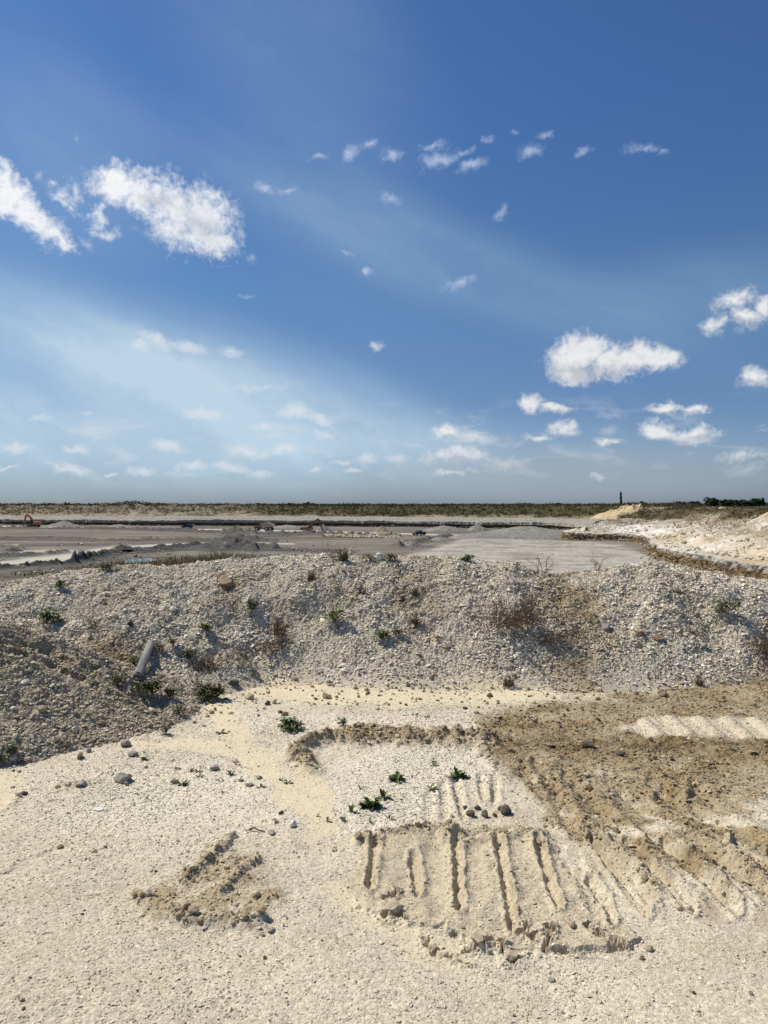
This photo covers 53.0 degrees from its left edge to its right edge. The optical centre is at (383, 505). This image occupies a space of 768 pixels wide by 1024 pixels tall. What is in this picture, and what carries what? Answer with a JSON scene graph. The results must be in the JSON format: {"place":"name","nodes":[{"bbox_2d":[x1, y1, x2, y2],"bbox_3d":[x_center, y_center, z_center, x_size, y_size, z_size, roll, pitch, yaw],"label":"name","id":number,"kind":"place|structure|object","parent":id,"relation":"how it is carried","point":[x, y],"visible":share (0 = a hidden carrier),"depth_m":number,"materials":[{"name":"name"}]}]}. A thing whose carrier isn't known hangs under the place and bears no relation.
{"place":"outdoors","nodes":[
{"label":"outdoors","id":0,"kind":"place"},
{"bbox_2d":[22,547,262,573],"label":"dry grass","id":1,"kind":"structure","parent":0,"point":[171,562],"depth_m":10.12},
{"bbox_2d":[0,524,706,582],"bbox_3d":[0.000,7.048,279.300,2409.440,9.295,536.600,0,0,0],"label":"pit floor","id":2,"kind":"structure","parent":0,"point":[41,542],"depth_m":206.51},
{"bbox_2d":[2,547,22,551],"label":"gravel heap","id":3,"kind":"object","parent":2,"relation":"on","point":[11,549],"visible":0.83,"depth_m":186.34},
{"bbox_2d":[22,513,41,526],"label":"excavator","id":4,"kind":"object","parent":2,"relation":"on","point":[32,521],"visible":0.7,"depth_m":400.40,"materials":[{"name":"orange metal"}]},
{"bbox_2d":[48,521,78,525],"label":"gravel heap","id":5,"kind":"object","parent":2,"relation":"on","point":[63,523],"visible":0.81,"depth_m":421.10,"materials":[{"name":"gravel"}]},
{"bbox_2d":[11,556,209,575],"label":"pit grass","id":6,"kind":"structure","parent":2,"relation":"on","point":[82,567],"depth_m":128.59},
{"bbox_2d":[112,544,131,549],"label":"gravel heap","id":7,"kind":"object","parent":2,"relation":"on","point":[122,547],"visible":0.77,"depth_m":184.44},
{"bbox_2d":[125,558,152,562],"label":"water","id":8,"kind":"structure","parent":2,"relation":"on","point":[140,560],"depth_m":155.71,"materials":[{"name":"grey liquid"}]},
{"bbox_2d":[188,544,217,547],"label":"gravel heap","id":9,"kind":"object","parent":2,"relation":"on","point":[204,546],"visible":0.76,"depth_m":200.60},
{"bbox_2d":[253,522,274,530],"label":"dump truck","id":10,"kind":"object","parent":2,"relation":"on","point":[268,526],"visible":0.98,"depth_m":338.41,"materials":[{"name":"metal"}]},
{"bbox_2d":[273,525,300,528],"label":"gravel heap","id":11,"kind":"object","parent":2,"relation":"on","point":[286,527],"visible":0.62,"depth_m":365.47,"materials":[{"name":"gravel"}]},
{"bbox_2d":[300,518,322,532],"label":"excavator","id":12,"kind":"object","parent":2,"relation":"on","point":[310,527],"visible":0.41,"depth_m":301.98,"materials":[{"name":"orange metal"}]},
{"bbox_2d":[315,524,331,530],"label":"gravel heap","id":13,"kind":"object","parent":2,"relation":"on","point":[325,528],"visible":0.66,"depth_m":338.27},
{"bbox_2d":[0,528,678,580],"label":"pit rubble","id":14,"kind":"object","parent":2,"relation":"on","point":[134,555],"visible":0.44,"depth_m":186.02,"materials":[{"name":"stone"}]},
{"bbox_2d":[321,531,399,537],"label":"boulder row","id":15,"kind":"object","parent":2,"relation":"on","point":[370,535],"visible":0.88,"depth_m":272.20,"materials":[{"name":"stone"}]},
{"bbox_2d":[1,523,736,575],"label":"talus","id":16,"kind":"structure","parent":2,"relation":"on","point":[653,555],"depth_m":236.65,"materials":[{"name":"stone"}]},
{"bbox_2d":[374,526,388,532],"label":"gravel heap","id":17,"kind":"object","parent":2,"relation":"on","point":[383,529],"visible":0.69,"depth_m":320.88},
{"bbox_2d":[404,539,421,545],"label":"gravel heap","id":18,"kind":"object","parent":2,"relation":"on","point":[410,542],"visible":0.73,"depth_m":210.46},
{"bbox_2d":[412,530,425,535],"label":"pickup truck","id":19,"kind":"object","parent":2,"relation":"on","point":[416,532],"visible":0.98,"depth_m":284.54,"materials":[{"name":"paint"}]},
{"bbox_2d":[432,537,451,540],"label":"gravel heap","id":20,"kind":"object","parent":2,"relation":"on","point":[439,539],"visible":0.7,"depth_m":240.54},
{"bbox_2d":[423,525,463,530],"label":"gravel heap","id":21,"kind":"object","parent":2,"relation":"on","point":[443,528],"visible":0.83,"depth_m":335.17,"materials":[{"name":"gravel"}]},
{"bbox_2d":[467,525,489,530],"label":"gravel heap","id":22,"kind":"object","parent":2,"relation":"on","point":[476,528],"visible":0.86,"depth_m":336.11,"materials":[{"name":"gravel"}]},
{"bbox_2d":[449,532,512,538],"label":"gravel heap","id":23,"kind":"object","parent":2,"relation":"on","point":[484,535],"visible":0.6,"depth_m":256.87,"materials":[{"name":"gravel"}]},
{"bbox_2d":[486,526,563,538],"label":"gravel heap","id":24,"kind":"object","parent":2,"relation":"on","point":[525,532],"visible":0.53,"depth_m":263.34,"materials":[{"name":"gravel"}]},
{"bbox_2d":[0,684,767,1023],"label":"ground","id":25,"kind":"structure","parent":0,"point":[238,738],"depth_m":3.54,"materials":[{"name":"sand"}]},
{"bbox_2d":[75,781,86,785],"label":"rock","id":26,"kind":"object","parent":25,"relation":"on","point":[81,783],"visible":1,"depth_m":4.62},
{"bbox_2d":[0,621,203,766],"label":"spoil heap","id":27,"kind":"object","parent":25,"relation":"on","point":[42,646],"visible":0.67,"depth_m":5.95,"materials":[{"name":"gravel"}]},
{"bbox_2d":[0,751,9,760],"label":"leafy bush","id":28,"kind":"object","parent":27,"relation":"on","point":[2,755],"visible":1,"depth_m":5.06,"materials":[{"name":"green plant"}]},
{"bbox_2d":[4,743,19,753],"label":"leafy bush","id":29,"kind":"object","parent":27,"relation":"on","point":[13,749],"visible":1,"depth_m":5.12,"materials":[{"name":"green plant"}]},
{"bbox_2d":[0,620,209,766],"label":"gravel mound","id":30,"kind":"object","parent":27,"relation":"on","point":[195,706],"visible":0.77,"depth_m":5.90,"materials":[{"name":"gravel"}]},
{"bbox_2d":[110,671,129,681],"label":"leafy bush","id":31,"kind":"object","parent":27,"relation":"on","point":[116,675],"visible":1,"depth_m":6.35,"materials":[{"name":"green plant"}]},
{"bbox_2d":[133,640,153,679],"bbox_3d":[-2.172,1.386,6.983,0.080,0.080,1.116,0,4,-11],"label":"wooden post","id":32,"kind":"object","parent":27,"relation":"on","point":[142,662],"visible":1,"depth_m":6.82,"materials":[{"name":"grey wood"}]},
{"bbox_2d":[133,675,166,694],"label":"leafy bush","id":33,"kind":"object","parent":27,"relation":"on","point":[152,685],"visible":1,"depth_m":6.29,"materials":[{"name":"green plant"}]},
{"bbox_2d":[163,685,181,696],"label":"leafy bush","id":34,"kind":"object","parent":27,"relation":"on","point":[170,691],"visible":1,"depth_m":6.38,"materials":[{"name":"green plant"}]},
{"bbox_2d":[170,705,186,713],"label":"leafy bush","id":35,"kind":"object","parent":27,"relation":"on","point":[178,708],"visible":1,"depth_m":6.13,"materials":[{"name":"green plant"}]},
{"bbox_2d":[114,772,131,783],"bbox_3d":[-1.603,1.679,4.741,0.108,0.076,0.092,0,0,-30],"label":"rock","id":36,"kind":"object","parent":25,"relation":"on","point":[121,778],"visible":0.96,"depth_m":4.72,"materials":[{"name":"stone"}]},
{"bbox_2d":[120,739,130,746],"bbox_3d":[-1.824,1.674,5.420,0.099,0.054,0.075,0,0,41],"label":"rock","id":37,"kind":"object","parent":25,"relation":"on","point":[125,742],"visible":1,"depth_m":5.39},
{"bbox_2d":[127,750,137,756],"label":"rock","id":38,"kind":"object","parent":25,"relation":"on","point":[132,753],"visible":1,"depth_m":5.20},
{"bbox_2d":[158,723,170,733],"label":"leafy bush","id":39,"kind":"object","parent":25,"relation":"on","point":[165,728],"visible":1,"depth_m":5.68,"materials":[{"name":"green plant"}]},
{"bbox_2d":[192,680,229,701],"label":"leafy bush","id":40,"kind":"object","parent":25,"relation":"on","point":[204,692],"visible":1,"depth_m":6.74,"materials":[{"name":"green plant"}]},
{"bbox_2d":[277,715,304,731],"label":"leafy bush","id":41,"kind":"object","parent":25,"relation":"on","point":[288,723],"visible":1,"depth_m":5.82,"materials":[{"name":"green plant"}]},
{"bbox_2d":[358,797,383,809],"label":"weed","id":42,"kind":"object","parent":25,"relation":"on","point":[370,804],"visible":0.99,"depth_m":4.29,"materials":[{"name":"green plant"}]},
{"bbox_2d":[374,788,391,799],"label":"weed","id":43,"kind":"object","parent":25,"relation":"on","point":[383,793],"visible":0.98,"depth_m":4.46,"materials":[{"name":"green plant"}]},
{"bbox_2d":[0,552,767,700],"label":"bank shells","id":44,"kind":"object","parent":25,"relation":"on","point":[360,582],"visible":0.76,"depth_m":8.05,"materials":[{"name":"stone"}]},
{"bbox_2d":[0,683,767,999],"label":"soil clods","id":45,"kind":"object","parent":25,"relation":"on","point":[256,895],"visible":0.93,"depth_m":4.86,"materials":[{"name":"soil"}]},
{"bbox_2d":[1,555,767,723],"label":"bank clods","id":46,"kind":"object","parent":25,"relation":"on","point":[329,696],"visible":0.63,"depth_m":7.64,"materials":[{"name":"stone"}]},
{"bbox_2d":[15,717,767,952],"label":"ridge clods","id":47,"kind":"object","parent":25,"relation":"on","point":[263,908],"visible":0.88,"depth_m":3.91,"materials":[{"name":"soil"}]},
{"bbox_2d":[382,902,403,913],"bbox_3d":[0.036,1.679,3.211,0.079,0.029,0.065,0,0,22],"label":"rock","id":48,"kind":"object","parent":25,"relation":"on","point":[394,907],"visible":1,"depth_m":3.20,"materials":[{"name":"stone"}]},
{"bbox_2d":[388,770,405,783],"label":"weed","id":49,"kind":"object","parent":25,"relation":"on","point":[397,776],"visible":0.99,"depth_m":4.74,"materials":[{"name":"green plant"}]},
{"bbox_2d":[429,943,438,950],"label":"rock","id":50,"kind":"object","parent":25,"relation":"on","point":[434,947],"visible":1,"depth_m":2.95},
{"bbox_2d":[447,928,455,936],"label":"rock","id":51,"kind":"object","parent":25,"relation":"on","point":[450,932],"visible":1,"depth_m":3.05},
{"bbox_2d":[451,767,470,780],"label":"weed","id":52,"kind":"object","parent":25,"relation":"on","point":[459,773],"visible":0.99,"depth_m":4.80,"materials":[{"name":"green plant"}]},
{"bbox_2d":[466,810,474,816],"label":"rock","id":53,"kind":"object","parent":25,"relation":"on","point":[471,813],"visible":1,"depth_m":4.18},
{"bbox_2d":[470,932,483,943],"bbox_3d":[0.361,1.664,2.963,0.043,0.019,0.062,0,0,-40],"label":"rock","id":54,"kind":"object","parent":25,"relation":"on","point":[477,937],"visible":1,"depth_m":2.96,"materials":[{"name":"stone"}]},
{"bbox_2d":[500,804,511,814],"bbox_3d":[0.667,1.683,4.251,0.057,0.058,0.064,0,0,35],"label":"rock","id":55,"kind":"object","parent":25,"relation":"on","point":[505,809],"visible":1,"depth_m":4.23,"materials":[{"name":"stone"}]},
{"bbox_2d":[503,950,517,960],"bbox_3d":[0.480,1.694,2.901,0.053,0.025,0.056,0,0,25],"label":"rock","id":56,"kind":"object","parent":25,"relation":"on","point":[511,955],"visible":1,"depth_m":2.89,"materials":[{"name":"stone"}]},
{"bbox_2d":[543,742,556,746],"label":"rock","id":57,"kind":"object","parent":25,"relation":"on","point":[550,744],"visible":1,"depth_m":5.42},
{"bbox_2d":[567,921,575,927],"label":"rock","id":58,"kind":"object","parent":25,"relation":"on","point":[571,924],"visible":1,"depth_m":3.08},
{"bbox_2d":[582,740,593,746],"bbox_3d":[1.429,1.667,5.388,0.089,0.037,0.075,0,0,9],"label":"rock","id":59,"kind":"object","parent":25,"relation":"on","point":[588,743],"visible":1,"depth_m":5.37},
{"bbox_2d":[615,750,625,755],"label":"rock","id":60,"kind":"object","parent":25,"relation":"on","point":[619,752],"visible":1,"depth_m":5.21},
{"bbox_2d":[643,944,652,951],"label":"rock","id":61,"kind":"object","parent":25,"relation":"on","point":[647,947],"visible":1,"depth_m":2.92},
{"bbox_2d":[0,553,767,700],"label":"shell bank","id":62,"kind":"structure","parent":0,"point":[613,684],"depth_m":7.84,"materials":[{"name":"gravel"}]},
{"bbox_2d":[35,606,64,624],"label":"leafy bush","id":63,"kind":"object","parent":62,"relation":"on","point":[48,615],"visible":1,"depth_m":7.77,"materials":[{"name":"green plant"}]},
{"bbox_2d":[56,578,68,587],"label":"leafy bush","id":64,"kind":"object","parent":62,"relation":"on","point":[59,582],"visible":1,"depth_m":8.49,"materials":[{"name":"green plant"}]},
{"bbox_2d":[76,601,118,629],"bbox_3d":[-2.870,1.114,7.673,0.453,0.347,0.443,0,0,0],"label":"dead shrub","id":65,"kind":"object","parent":62,"relation":"on","point":[95,623],"visible":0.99,"depth_m":7.67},
{"bbox_2d":[92,562,119,569],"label":"leafy bush","id":66,"kind":"object","parent":62,"relation":"on","point":[104,566],"visible":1,"depth_m":8.96,"materials":[{"name":"green plant"}]},
{"bbox_2d":[126,654,140,664],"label":"leafy bush","id":67,"kind":"object","parent":62,"relation":"on","point":[133,659],"visible":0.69,"depth_m":7.17,"materials":[{"name":"green plant"}]},
{"bbox_2d":[153,641,165,650],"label":"leafy bush","id":68,"kind":"object","parent":62,"relation":"on","point":[159,646],"visible":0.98,"depth_m":7.38,"materials":[{"name":"green plant"}]},
{"bbox_2d":[166,636,177,646],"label":"leafy bush","id":69,"kind":"object","parent":62,"relation":"on","point":[172,641],"visible":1,"depth_m":7.44,"materials":[{"name":"green plant"}]},
{"bbox_2d":[177,647,195,657],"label":"leafy bush","id":70,"kind":"object","parent":62,"relation":"on","point":[187,653],"visible":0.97,"depth_m":7.37,"materials":[{"name":"green plant"}]},
{"bbox_2d":[167,665,212,690],"bbox_3d":[-1.734,1.532,6.912,0.405,0.253,0.285,0,0,0],"label":"dead shrub","id":71,"kind":"object","parent":62,"relation":"on","point":[193,680],"visible":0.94,"depth_m":6.87,"materials":[{"name":"plant"}]},
{"bbox_2d":[174,644,237,671],"bbox_3d":[-1.756,1.455,7.264,0.486,0.352,0.669,0,0,37],"label":"dead shrub","id":72,"kind":"object","parent":62,"relation":"on","point":[204,661],"visible":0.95,"depth_m":7.29,"materials":[{"name":"brown plant"}]},
{"bbox_2d":[199,622,214,631],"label":"leafy bush","id":73,"kind":"object","parent":62,"relation":"on","point":[206,626],"visible":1,"depth_m":7.71,"materials":[{"name":"green plant"}]},
{"bbox_2d":[219,578,234,587],"bbox_3d":[-1.747,0.867,8.577,0.169,0.109,0.226,0,0,-26],"label":"rock","id":74,"kind":"object","parent":62,"relation":"on","point":[228,582],"visible":1,"depth_m":8.52,"materials":[{"name":"stone"}]},
{"bbox_2d":[228,679,238,685],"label":"rock","id":75,"kind":"object","parent":62,"relation":"on","point":[234,682],"visible":1,"depth_m":7.09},
{"bbox_2d":[215,642,259,662],"bbox_3d":[-1.408,1.419,7.431,0.441,0.323,0.301,0,0,-6],"label":"dead shrub","id":76,"kind":"object","parent":62,"relation":"on","point":[246,656],"visible":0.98,"depth_m":7.45,"materials":[{"name":"brown plant"}]},
{"bbox_2d":[246,600,257,610],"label":"leafy bush","id":77,"kind":"object","parent":62,"relation":"on","point":[251,605],"visible":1,"depth_m":8.16,"materials":[{"name":"green plant"}]},
{"bbox_2d":[253,627,292,662],"bbox_3d":[-1.172,1.378,7.794,0.571,0.339,0.502,0,0,12],"label":"dead shrub","id":78,"kind":"object","parent":62,"relation":"on","point":[273,643],"visible":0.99,"depth_m":7.76,"materials":[{"name":"brown plant"}]},
{"bbox_2d":[268,617,288,636],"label":"dry tuft","id":79,"kind":"object","parent":62,"relation":"on","point":[277,629],"visible":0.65,"depth_m":8.00,"materials":[{"name":"brown plant"}]},
{"bbox_2d":[307,569,318,580],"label":"dry tuft","id":80,"kind":"object","parent":62,"relation":"on","point":[309,577],"visible":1,"depth_m":8.51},
{"bbox_2d":[321,608,346,621],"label":"leafy bush","id":81,"kind":"object","parent":62,"relation":"on","point":[332,613],"visible":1,"depth_m":7.94,"materials":[{"name":"green plant"}]},
{"bbox_2d":[333,545,352,561],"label":"dry tuft","id":82,"kind":"object","parent":62,"relation":"on","point":[345,553],"visible":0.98,"depth_m":9.00,"materials":[{"name":"plant"}]},
{"bbox_2d":[371,628,392,639],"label":"leafy bush","id":83,"kind":"object","parent":62,"relation":"on","point":[380,634],"visible":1,"depth_m":7.73,"materials":[{"name":"green plant"}]},
{"bbox_2d":[382,552,397,560],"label":"leafy bush","id":84,"kind":"object","parent":62,"relation":"on","point":[391,556],"visible":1,"depth_m":9.01,"materials":[{"name":"green plant"}]},
{"bbox_2d":[408,586,423,596],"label":"dry tuft","id":85,"kind":"object","parent":62,"relation":"on","point":[415,593],"visible":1,"depth_m":8.37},
{"bbox_2d":[410,615,421,625],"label":"leafy bush","id":86,"kind":"object","parent":62,"relation":"on","point":[414,621],"visible":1,"depth_m":7.91,"materials":[{"name":"green plant"}]},
{"bbox_2d":[459,554,475,560],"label":"leafy bush","id":87,"kind":"object","parent":62,"relation":"on","point":[467,558],"visible":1,"depth_m":9.02,"materials":[{"name":"green plant"}]},
{"bbox_2d":[457,573,556,634],"bbox_3d":[1.267,0.979,7.752,0.944,0.652,1.144,0,0,20],"label":"dead shrub","id":88,"kind":"object","parent":62,"relation":"on","point":[516,616],"visible":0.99,"depth_m":7.72,"materials":[{"name":"brown plant"}]},
{"bbox_2d":[501,675,515,686],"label":"dry tuft","id":89,"kind":"object","parent":62,"relation":"on","point":[510,683],"visible":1,"depth_m":7.12,"materials":[{"name":"plant"}]},
{"bbox_2d":[518,552,557,574],"bbox_3d":[1.810,0.707,9.106,0.534,0.301,0.258,0,0,-20],"label":"dead shrub","id":90,"kind":"object","parent":62,"relation":"on","point":[538,569],"visible":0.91,"depth_m":9.08,"materials":[{"name":"brown plant"}]},
{"bbox_2d":[510,611,581,653],"bbox_3d":[1.636,1.242,7.565,0.780,0.448,0.482,0,0,-26],"label":"dead shrub","id":91,"kind":"object","parent":62,"relation":"on","point":[545,639],"visible":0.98,"depth_m":7.58,"materials":[{"name":"plant"}]},
{"bbox_2d":[587,551,611,570],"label":"dead shrub","id":92,"kind":"object","parent":62,"relation":"on","point":[595,562],"visible":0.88,"depth_m":9.24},
{"bbox_2d":[652,634,663,640],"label":"rock","id":93,"kind":"object","parent":62,"relation":"on","point":[658,637],"visible":1,"depth_m":7.70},
{"bbox_2d":[692,676,706,685],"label":"dry tuft","id":94,"kind":"object","parent":62,"relation":"on","point":[698,682],"visible":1,"depth_m":7.20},
{"bbox_2d":[709,597,741,612],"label":"leafy bush","id":95,"kind":"object","parent":62,"relation":"on","point":[722,605],"visible":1,"depth_m":8.08,"materials":[{"name":"green plant"}]},
{"bbox_2d":[700,563,767,578],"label":"dead shrub","id":96,"kind":"object","parent":62,"relation":"on","point":[735,571],"visible":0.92,"depth_m":8.97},
{"bbox_2d":[734,621,767,658],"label":"dead shrub","id":97,"kind":"object","parent":62,"relation":"on","point":[765,648],"visible":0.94,"depth_m":7.73,"materials":[{"name":"brown plant"}]},
{"bbox_2d":[0,513,767,578],"bbox_3d":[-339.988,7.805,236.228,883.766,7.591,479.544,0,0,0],"label":"pit wall","id":98,"kind":"structure","parent":0,"point":[730,564],"depth_m":347.91,"materials":[{"name":"sand"}]},
{"bbox_2d":[0,504,767,533],"bbox_3d":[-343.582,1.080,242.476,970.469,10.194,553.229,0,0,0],"label":"hill bank","id":99,"kind":"structure","parent":0,"point":[725,513],"depth_m":431.61,"materials":[{"name":"sand"}]},
{"bbox_2d":[0,501,699,517],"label":"scrub","id":100,"kind":"object","parent":99,"relation":"on","point":[522,506],"visible":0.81,"depth_m":442.69,"materials":[{"name":"plant"}]},
{"bbox_2d":[590,503,651,518],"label":"gravel heap","id":101,"kind":"object","parent":99,"relation":"on","point":[621,510],"visible":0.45,"depth_m":325.55,"materials":[{"name":"gravel"}]},
{"bbox_2d":[568,513,767,561],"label":"slope rubble","id":102,"kind":"object","parent":99,"relation":"on","point":[710,532],"visible":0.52,"depth_m":182.74,"materials":[{"name":"stone"}]},
{"bbox_2d":[617,504,767,521],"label":"dry grass","id":103,"kind":"structure","parent":99,"relation":"on","point":[690,508],"depth_m":257.35,"materials":[{"name":"plant"}]},
{"bbox_2d":[0,0,767,505],"label":"sky","id":104,"kind":"structure","parent":0,"point":[375,252],"materials":[{"name":"blue"}]},
{"bbox_2d":[695,506,766,507],"bbox_3d":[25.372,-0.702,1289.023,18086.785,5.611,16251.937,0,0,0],"label":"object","id":105,"kind":"structure","parent":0,"point":[733,506],"depth_m":378.95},
{"bbox_2d":[10,500,767,506],"bbox_3d":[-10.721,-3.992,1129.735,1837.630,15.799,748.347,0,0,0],"label":"treeline","id":106,"kind":"object","parent":105,"relation":"on","point":[138,502],"visible":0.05,"depth_m":1170.43,"materials":[{"name":"plant"}]},
{"bbox_2d":[703,497,718,505],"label":"broad tree","id":107,"kind":"object","parent":105,"relation":"on","point":[712,501],"visible":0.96,"depth_m":498.92,"materials":[{"name":"green plant"}]},
{"bbox_2d":[719,499,733,506],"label":"broad tree","id":108,"kind":"object","parent":105,"relation":"on","point":[726,502],"visible":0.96,"depth_m":497.91,"materials":[{"name":"green plant"}]},
{"bbox_2d":[732,499,742,506],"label":"broad tree","id":109,"kind":"object","parent":105,"relation":"on","point":[739,503],"visible":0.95,"depth_m":498.51,"materials":[{"name":"green plant"}]},
{"bbox_2d":[741,498,757,506],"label":"broad tree","id":110,"kind":"object","parent":105,"relation":"on","point":[749,503],"visible":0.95,"depth_m":507.68,"materials":[{"name":"green plant"}]},
{"bbox_2d":[754,498,766,505],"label":"broad tree","id":111,"kind":"object","parent":105,"relation":"on","point":[761,502],"visible":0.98,"depth_m":509.17,"materials":[{"name":"green plant"}]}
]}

